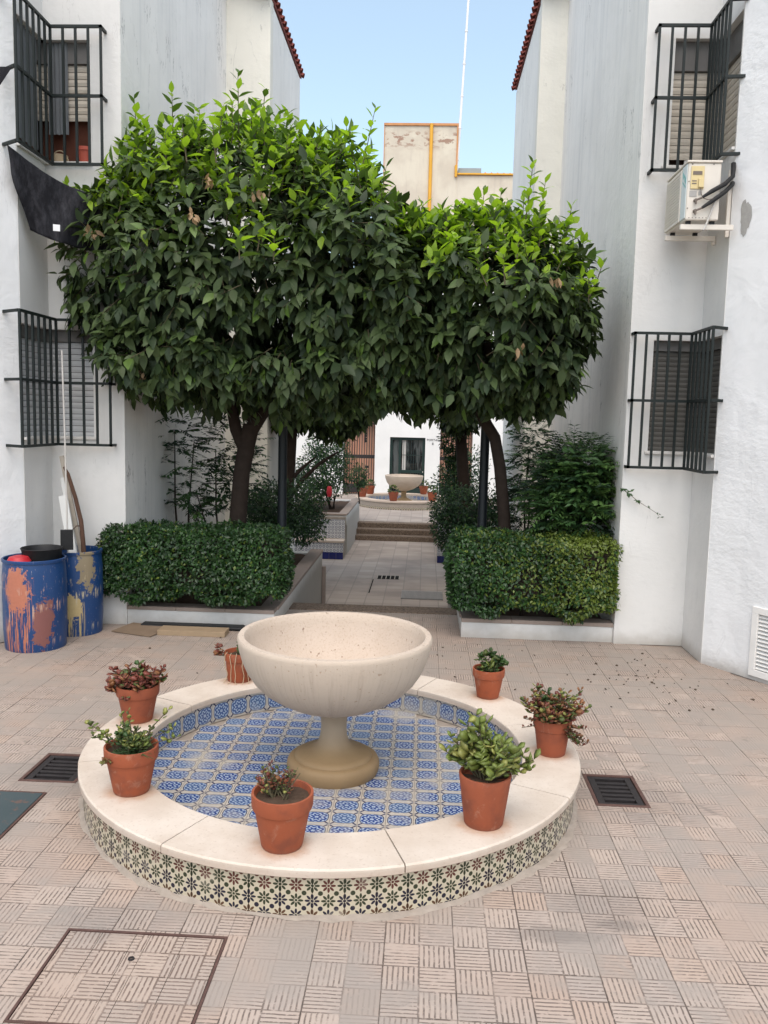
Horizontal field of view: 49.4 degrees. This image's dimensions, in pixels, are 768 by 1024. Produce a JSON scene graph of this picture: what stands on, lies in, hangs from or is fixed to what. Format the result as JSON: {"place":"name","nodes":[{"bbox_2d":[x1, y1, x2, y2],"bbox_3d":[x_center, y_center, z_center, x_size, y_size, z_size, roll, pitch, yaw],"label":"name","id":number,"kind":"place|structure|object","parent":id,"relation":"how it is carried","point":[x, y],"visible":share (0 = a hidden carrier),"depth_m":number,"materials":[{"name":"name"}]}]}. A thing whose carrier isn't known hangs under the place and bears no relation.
{"place":"outdoors","nodes":[
{"label":"outdoors","id":0,"kind":"place"},
{"bbox_2d":[0,609,767,1023],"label":"courtyard paving","id":1,"kind":"structure","parent":0,"point":[656,913],"depth_m":4.05,"materials":[{"name":"beige tile"}]},
{"bbox_2d":[0,790,46,838],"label":"cover plate","id":2,"kind":"object","parent":1,"relation":"on","point":[16,807],"visible":1,"depth_m":4.79,"materials":[{"name":"teal metal"}]},
{"bbox_2d":[1,553,67,652],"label":"drum","id":3,"kind":"object","parent":1,"relation":"on","point":[34,608],"visible":0.91,"depth_m":7.80,"materials":[{"name":"paint"}]},
{"bbox_2d":[7,555,31,561],"bbox_3d":[-3.437,0.458,7.857,0.220,0.105,0.220,2,6,3],"label":"red bag","id":4,"kind":"object","parent":3,"relation":"in","point":[20,558],"visible":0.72,"depth_m":7.80,"materials":[{"name":"plastic"}]},
{"bbox_2d":[20,544,62,561],"bbox_3d":[-3.306,0.425,8.069,0.390,0.170,0.390,2,6,3],"label":"rubber tub","id":5,"kind":"object","parent":3,"relation":"in","point":[42,552],"visible":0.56,"depth_m":7.96,"materials":[{"name":"black rubber"}]},
{"bbox_2d":[18,753,80,782],"bbox_3d":[-2.065,1.801,5.353,0.362,0.344,0.425,2,6,3],"label":"drain grate","id":6,"kind":"object","parent":1,"relation":"in","point":[57,767],"visible":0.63,"depth_m":5.32,"materials":[{"name":"grey metal"}]},
{"bbox_2d":[62,545,102,636],"bbox_3d":[-3.167,0.805,8.608,0.515,0.860,0.515,2,6,3],"label":"drum","id":7,"kind":"object","parent":1,"relation":"on","point":[84,570],"visible":0.57,"depth_m":8.41,"materials":[{"name":"blue paint"}]},
{"bbox_2d":[61,350,68,552],"bbox_3d":[-3.146,-0.556,8.233,0.020,2.050,0.058,2,7,10],"label":"thin pole","id":8,"kind":"object","parent":7,"relation":"in","point":[64,441],"visible":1,"depth_m":8.21,"materials":[{"name":"metal"}]},
{"bbox_2d":[60,529,72,549],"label":"rubber slab","id":9,"kind":"structure","parent":8,"relation":"attached to","point":[66,539],"depth_m":8.22,"materials":[{"name":"black rubber"}]},
{"bbox_2d":[59,495,76,552],"bbox_3d":[-3.201,0.291,8.522,0.324,0.921,0.065,6,8,37],"label":"white board","id":10,"kind":"object","parent":7,"relation":"in","point":[62,500],"visible":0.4,"depth_m":8.53,"materials":[{"name":"white wood"}]},
{"bbox_2d":[60,477,77,552],"bbox_3d":[-3.223,0.188,8.622,0.274,1.088,0.026,4,7,22],"label":"white batten","id":11,"kind":"object","parent":7,"relation":"in","point":[62,479],"visible":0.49,"depth_m":8.60,"materials":[{"name":"white wood"}]},
{"bbox_2d":[59,456,80,552],"bbox_3d":[-3.191,0.080,8.609,0.404,1.312,0.038,5,7,29],"label":"timber batten","id":12,"kind":"object","parent":7,"relation":"in","point":[72,508],"visible":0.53,"depth_m":8.60,"materials":[{"name":"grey wood"}]},
{"bbox_2d":[63,466,85,552],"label":"dead branch","id":13,"kind":"object","parent":7,"relation":"in","point":[81,523],"visible":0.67,"depth_m":8.51,"materials":[{"name":"brown wood"}]},
{"bbox_2d":[3,928,227,1023],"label":"access hatch","id":14,"kind":"object","parent":1,"relation":"on","point":[88,976],"visible":0.97,"depth_m":3.35,"materials":[{"name":"beige tile"}]},
{"bbox_2d":[111,622,161,636],"bbox_3d":[-2.525,1.218,8.722,0.487,0.032,0.379,4,7,22],"label":"cardboard sheet","id":15,"kind":"object","parent":1,"relation":"on","point":[133,628],"visible":0.86,"depth_m":8.68,"materials":[{"name":"beige cardboard"}]},
{"bbox_2d":[0,0,304,642],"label":"house","id":16,"kind":"structure","parent":1,"relation":"on","point":[79,72],"depth_m":8.63,"materials":[{"name":"paint"}]},
{"bbox_2d":[0,67,11,84],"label":"cloth scrap","id":17,"kind":"object","parent":16,"relation":"attached to","point":[4,71],"visible":1,"depth_m":7.54,"materials":[{"name":"black fabric"}]},
{"bbox_2d":[17,20,87,160],"bbox_3d":[-3.290,-4.098,8.187,0.678,1.190,0.820,2,6,3],"label":"window","id":18,"kind":"structure","parent":16,"relation":"in","point":[56,47],"depth_m":8.44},
{"bbox_2d":[7,144,107,251],"bbox_3d":[-3.108,-2.990,8.005,0.908,0.861,0.204,-2,7,-24],"label":"shade cloth","id":19,"kind":"object","parent":16,"relation":"hanging from","point":[49,204],"visible":0.89,"depth_m":8.00,"materials":[{"name":"black fabric"}]},
{"bbox_2d":[21,324,93,436],"bbox_3d":[-3.357,-1.311,8.502,0.678,1.120,0.820,2,6,3],"label":"window","id":20,"kind":"structure","parent":16,"relation":"in","point":[76,363],"depth_m":8.79,"materials":[{"name":"grey plastic"}]},
{"bbox_2d":[54,150,68,160],"bbox_3d":[-3.308,-3.624,8.513,0.167,0.127,0.167,-3,8,-31],"label":"basket","id":21,"kind":"object","parent":16,"relation":"on","point":[58,156],"visible":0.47,"depth_m":8.45,"materials":[{"name":"wicker"}]},
{"bbox_2d":[79,146,87,161],"bbox_3d":[-3.043,-3.630,8.509,0.170,0.150,0.170,2,6,3],"label":"clay pot","id":22,"kind":"object","parent":16,"relation":"on","point":[83,153],"visible":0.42,"depth_m":8.45,"materials":[{"name":"ceramic"}]},
{"bbox_2d":[157,625,228,636],"bbox_3d":[-1.971,1.235,8.637,0.700,0.054,0.200,2,6,3],"label":"wooden plank","id":23,"kind":"object","parent":1,"relation":"on","point":[193,631],"visible":1,"depth_m":8.55,"materials":[{"name":"brown wood"}]},
{"bbox_2d":[141,621,244,630],"bbox_3d":[-2.030,1.213,8.869,1.100,0.044,0.140,2,6,3],"label":"black rubber mat","id":24,"kind":"object","parent":1,"relation":"on","point":[234,627],"visible":0.67,"depth_m":8.83,"materials":[{"name":"rubber"}]},
{"bbox_2d":[127,549,322,625],"bbox_3d":[-1.864,1.247,11.055,1.602,0.915,4.212,2,6,3],"label":"planter","id":25,"kind":"object","parent":1,"relation":"on","point":[305,588],"visible":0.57,"depth_m":9.01,"materials":[{"name":"paint"}]},
{"bbox_2d":[155,407,221,527],"bbox_3d":[-2.445,-0.193,10.166,0.973,2.335,1.032,2,6,3],"label":"shrub","id":26,"kind":"object","parent":25,"relation":"on","point":[190,507],"visible":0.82,"depth_m":10.09,"materials":[{"name":"green leaf"},{"name":"bark"}]},
{"bbox_2d":[95,518,296,607],"bbox_3d":[-2.011,0.596,9.026,2.085,1.029,0.901,2,6,3],"label":"hedge","id":27,"kind":"object","parent":25,"relation":"on","point":[171,560],"visible":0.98,"depth_m":8.69,"materials":[{"name":"green leaf"}]},
{"bbox_2d":[187,415,275,524],"bbox_3d":[-1.932,-0.188,10.512,1.102,2.274,0.991,-1,7,-19],"label":"shrub","id":28,"kind":"object","parent":25,"relation":"on","point":[221,471],"visible":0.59,"depth_m":10.38,"materials":[{"name":"green plant"}]},
{"bbox_2d":[44,68,450,593],"bbox_3d":[-1.308,-1.694,8.962,4.201,5.638,3.035,2,6,3],"label":"orange tree","id":29,"kind":"object","parent":25,"relation":"on","point":[319,206],"visible":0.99,"depth_m":8.03,"materials":[{"name":"green plant"}]},
{"bbox_2d":[227,475,331,548],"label":"shrub","id":30,"kind":"object","parent":25,"relation":"in","point":[302,527],"visible":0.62,"depth_m":11.98,"materials":[{"name":"green plant"}]},
{"bbox_2d":[277,419,287,543],"bbox_3d":[-1.197,-0.404,9.836,0.390,2.880,0.338,2,6,3],"label":"street lamp","id":31,"kind":"object","parent":25,"relation":"on","point":[282,481],"visible":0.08,"depth_m":9.79,"materials":[{"name":"metal"}]},
{"bbox_2d":[78,611,580,922],"bbox_3d":[-0.311,1.217,5.208,3.020,0.939,3.016,2,6,3],"label":"fountain","id":32,"kind":"object","parent":1,"relation":"on","point":[352,717],"visible":0.9,"depth_m":4.69,"materials":[{"name":"beige stone"}]},
{"bbox_2d":[84,706,180,796],"bbox_3d":[-1.352,1.268,4.449,0.523,0.450,0.307,2,6,3],"label":"potted plant","id":33,"kind":"object","parent":32,"relation":"on","point":[129,758],"visible":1,"depth_m":4.39,"materials":[{"name":"green plant"}]},
{"bbox_2d":[104,660,167,723],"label":"potted plant","id":34,"kind":"object","parent":32,"relation":"on","point":[137,690],"visible":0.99,"depth_m":5.41,"materials":[{"name":"orange plant"}]},
{"bbox_2d":[213,643,250,684],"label":"potted plant","id":35,"kind":"object","parent":32,"relation":"on","point":[236,670],"visible":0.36,"depth_m":6.29,"materials":[{"name":"orange plant"}]},
{"bbox_2d":[251,760,313,854],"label":"potted plant","id":36,"kind":"object","parent":32,"relation":"on","point":[281,807],"visible":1,"depth_m":3.86,"materials":[{"name":"orange plant"}]},
{"bbox_2d":[438,708,540,831],"bbox_3d":[0.526,1.279,4.196,0.376,0.574,0.421,-4,9,-41],"label":"potted plant","id":37,"kind":"object","parent":32,"relation":"on","point":[485,775],"visible":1,"depth_m":4.11,"materials":[{"name":"orange plant"}]},
{"bbox_2d":[473,647,508,699],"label":"potted plant","id":38,"kind":"object","parent":32,"relation":"on","point":[488,675],"visible":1,"depth_m":6.06,"materials":[{"name":"green plant"}]},
{"bbox_2d":[520,682,591,757],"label":"potted plant","id":39,"kind":"object","parent":32,"relation":"on","point":[553,727],"visible":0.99,"depth_m":5.02,"materials":[{"name":"orange plant"}]},
{"bbox_2d":[289,602,456,614],"bbox_3d":[-0.141,1.252,10.004,2.370,0.203,0.330,2,6,3],"label":"pebble strip","id":40,"kind":"object","parent":1,"relation":"on","point":[373,608],"visible":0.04,"depth_m":9.96,"materials":[{"name":"grey stone"}]},
{"bbox_2d":[123,637,754,713],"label":"leaf litter","id":41,"kind":"object","parent":1,"relation":"on","point":[695,689],"visible":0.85,"depth_m":7.40,"materials":[{"name":"brown plant"}]},
{"bbox_2d":[448,555,612,641],"bbox_3d":[1.685,1.353,10.867,1.588,0.915,4.262,2,6,3],"label":"planter","id":42,"kind":"object","parent":1,"relation":"on","point":[531,625],"visible":0.3,"depth_m":8.73,"materials":[{"name":"paint"}]},
{"bbox_2d":[423,479,518,551],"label":"shrub","id":43,"kind":"object","parent":42,"relation":"on","point":[453,516],"visible":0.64,"depth_m":11.79,"materials":[{"name":"green plant"}]},
{"bbox_2d":[346,155,610,609],"bbox_3d":[0.881,-1.239,8.998,2.923,4.834,2.871,2,6,3],"label":"orange tree","id":44,"kind":"object","parent":42,"relation":"on","point":[527,368],"visible":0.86,"depth_m":8.20,"materials":[{"name":"green plant"}]},
{"bbox_2d":[477,415,494,602],"bbox_3d":[1.159,-0.336,9.728,0.390,2.880,0.338,2,6,3],"label":"street lamp","id":45,"kind":"object","parent":42,"relation":"on","point":[483,482],"visible":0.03,"depth_m":9.68,"materials":[{"name":"black metal"}]},
{"bbox_2d":[489,419,557,535],"bbox_3d":[2.084,-0.388,12.161,1.203,2.490,1.133,2,6,3],"label":"shrub","id":46,"kind":"object","parent":42,"relation":"on","point":[528,460],"visible":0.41,"depth_m":12.00,"materials":[{"name":"green plant"}]},
{"bbox_2d":[442,523,623,625],"bbox_3d":[1.536,0.686,8.810,1.866,1.067,0.890,2,6,3],"label":"hedge","id":47,"kind":"object","parent":42,"relation":"on","point":[527,571],"visible":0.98,"depth_m":8.49,"materials":[{"name":"leaf"},{"name":"twig"}]},
{"bbox_2d":[509,424,619,609],"bbox_3d":[2.052,0.111,9.238,1.322,2.158,1.698,2,6,3],"label":"shrub","id":48,"kind":"object","parent":42,"relation":"on","point":[572,504],"visible":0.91,"depth_m":8.84,"materials":[{"name":"green plant"}]},
{"bbox_2d":[582,774,650,807],"bbox_3d":[1.435,1.900,5.216,0.325,0.344,0.445,2,6,3],"label":"drain grate","id":49,"kind":"object","parent":1,"relation":"on","point":[617,790],"visible":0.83,"depth_m":5.19,"materials":[{"name":"black metal"}]},
{"bbox_2d":[502,0,767,684],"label":"house","id":50,"kind":"structure","parent":1,"relation":"on","point":[626,110],"depth_m":8.24,"materials":[{"name":"paint"}]},
{"bbox_2d":[620,488,662,517],"bbox_3d":[2.601,-0.087,8.401,0.456,0.300,0.058,2,6,3],"label":"jasmine tendril","id":51,"kind":"object","parent":50,"relation":"attached to","point":[629,494],"visible":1,"depth_m":8.41},
{"bbox_2d":[648,338,721,453],"bbox_3d":[2.982,-1.120,8.147,0.680,1.120,0.805,2,6,3],"label":"window","id":52,"kind":"structure","parent":50,"relation":"in","point":[674,345],"depth_m":8.43,"materials":[{"name":"grey plastic"}]},
{"bbox_2d":[664,160,735,245],"bbox_3d":[2.918,-2.841,7.679,0.491,0.651,0.700,2,6,3],"label":"air conditioner","id":53,"kind":"object","parent":50,"relation":"attached to","point":[694,194],"visible":1,"depth_m":7.43,"materials":[{"name":"white metal"}]},
{"bbox_2d":[669,20,742,164],"bbox_3d":[3.068,-3.906,7.832,0.640,1.190,0.805,2,6,3],"label":"window","id":54,"kind":"structure","parent":50,"relation":"in","point":[736,37],"depth_m":8.10,"materials":[{"name":"white plastic"}]},
{"bbox_2d":[322,540,447,607],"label":"sunken path","id":55,"kind":"structure","parent":0,"point":[359,568],"depth_m":16.02,"materials":[{"name":"beige tile"}]},
{"bbox_2d":[295,516,345,559],"bbox_3d":[-1.581,0.531,17.732,1.500,0.855,0.470,2,6,3],"label":"tiled bench","id":56,"kind":"object","parent":55,"relation":"on","point":[331,546],"visible":0.35,"depth_m":17.56,"materials":[{"name":"white tile"}]},
{"bbox_2d":[269,341,372,546],"bbox_3d":[-0.938,-0.901,13.780,2.981,4.630,2.364,-2,7,-28],"label":"back tree","id":57,"kind":"object","parent":55,"relation":"on","point":[342,430],"visible":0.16,"depth_m":13.46,"materials":[{"name":"green plant"}]},
{"bbox_2d":[322,566,325,603],"bbox_3d":[-0.945,1.171,13.103,0.056,0.650,0.060,2,6,3],"label":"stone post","id":58,"kind":"object","parent":55,"relation":"on","point":[323,584],"visible":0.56,"depth_m":13.07,"materials":[{"name":"grey stone"}]},
{"bbox_2d":[297,498,358,554],"bbox_3d":[-1.406,0.280,19.724,1.392,0.915,3.542,2,6,3],"label":"planter","id":59,"kind":"object","parent":55,"relation":"on","point":[348,510],"visible":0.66,"depth_m":19.33,"materials":[{"name":"paint"}]},
{"bbox_2d":[295,434,358,508],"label":"shrub","id":60,"kind":"object","parent":59,"relation":"in","point":[320,450],"visible":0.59,"depth_m":19.05,"materials":[{"name":"green plant"}]},
{"bbox_2d":[326,486,331,496],"bbox_3d":[-1.215,-0.456,18.546,0.130,0.230,0.130,2,6,3],"label":"hanging pot","id":61,"kind":"object","parent":60,"relation":"hanging from","point":[329,491],"visible":1,"depth_m":18.50,"materials":[{"name":"red plastic"}]},
{"bbox_2d":[349,462,369,503],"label":"shrub","id":62,"kind":"object","parent":59,"relation":"on","point":[362,482],"visible":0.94,"depth_m":20.91,"materials":[{"name":"green plant"}]},
{"bbox_2d":[377,575,399,579],"bbox_3d":[0.082,1.226,15.682,0.426,0.012,0.330,2,6,3],"label":"drain grate","id":63,"kind":"object","parent":55,"relation":"on","point":[388,577],"visible":1,"depth_m":15.67,"materials":[{"name":"black metal"}]},
{"bbox_2d":[355,521,436,542],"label":"steps","id":64,"kind":"structure","parent":55,"relation":"on","point":[392,531],"depth_m":20.62,"materials":[{"name":"beige stone"}]},
{"bbox_2d":[401,590,442,599],"bbox_3d":[0.644,1.408,14.154,0.705,0.020,0.650,2,6,3],"label":"door mat","id":65,"kind":"object","parent":55,"relation":"on","point":[421,595],"depth_m":14.12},
{"bbox_2d":[437,521,491,562],"bbox_3d":[1.756,0.633,17.528,1.290,0.855,0.470,2,6,3],"label":"tiled bench","id":66,"kind":"object","parent":55,"relation":"on","point":[440,557],"visible":0.07,"depth_m":17.38,"materials":[{"name":"blue tile"}]},
{"bbox_2d":[434,334,495,529],"bbox_3d":[1.154,-1.003,14.676,2.869,4.732,2.373,2,6,3],"label":"back tree","id":67,"kind":"object","parent":55,"relation":"on","point":[460,432],"visible":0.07,"depth_m":14.63,"materials":[{"name":"brown plant"}]},
{"bbox_2d":[298,493,496,522],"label":"courtyard floor","id":68,"kind":"structure","parent":0,"point":[385,515],"depth_m":22.75,"materials":[{"name":"beige tile"}]},
{"bbox_2d":[355,474,444,509],"bbox_3d":[0.599,-0.660,25.284,2.926,0.911,2.926,2,6,3],"label":"fountain","id":69,"kind":"object","parent":68,"relation":"on","point":[404,483],"visible":0.76,"depth_m":24.75,"materials":[{"name":"stone"}]},
{"bbox_2d":[359,486,367,496],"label":"potted plant","id":70,"kind":"object","parent":69,"relation":"on","point":[363,492],"visible":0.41,"depth_m":24.99,"materials":[{"name":"orange plant"}]},
{"bbox_2d":[365,479,375,493],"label":"potted plant","id":71,"kind":"object","parent":69,"relation":"on","point":[370,489],"visible":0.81,"depth_m":25.97,"materials":[{"name":"green plant"}]},
{"bbox_2d":[387,485,399,500],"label":"potted plant","id":72,"kind":"object","parent":69,"relation":"on","point":[393,495],"visible":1,"depth_m":23.97,"materials":[{"name":"green plant"}]},
{"bbox_2d":[419,480,428,494],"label":"potted plant","id":73,"kind":"object","parent":69,"relation":"on","point":[423,489],"visible":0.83,"depth_m":26.29,"materials":[{"name":"green plant"}]},
{"bbox_2d":[426,485,438,500],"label":"potted plant","id":74,"kind":"object","parent":69,"relation":"on","point":[431,496],"visible":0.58,"depth_m":24.21,"materials":[{"name":"green plant"}]},
{"bbox_2d":[383,123,512,270],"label":"building","id":75,"kind":"structure","parent":68,"relation":"on","point":[423,165],"depth_m":29.77,"materials":[{"name":"paint"}]},
{"bbox_2d":[457,0,469,173],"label":"antenna mast","id":76,"kind":"object","parent":75,"relation":"on","point":[463,72],"visible":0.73,"depth_m":29.84,"materials":[{"name":"white metal"}]},
{"bbox_2d":[426,444,491,504],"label":"shrub","id":77,"kind":"object","parent":68,"relation":"on","point":[474,480],"visible":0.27,"depth_m":18.86,"materials":[{"name":"green plant"}]},
{"bbox_2d":[295,292,502,497],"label":"house","id":78,"kind":"structure","parent":0,"point":[391,444],"depth_m":28.36,"materials":[{"name":"white plaster"},{"name":"glass"},{"name":"dark metal"}]},
{"bbox_2d":[389,437,424,492],"bbox_3d":[0.787,-1.549,28.429,1.195,1.980,0.140,2,6,3],"label":"door","id":79,"kind":"structure","parent":78,"relation":"in","point":[407,454],"depth_m":28.41,"materials":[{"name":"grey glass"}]},
{"bbox_2d":[278,0,533,254],"label":"sky","id":80,"kind":"structure","parent":0,"point":[402,57],"materials":[{"name":"blue"}]},
{"bbox_2d":[436,416,474,510],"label":"shrub","id":81,"kind":"object","parent":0,"point":[449,462],"visible":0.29,"depth_m":15.35,"materials":[{"name":"green plant"}]}
]}

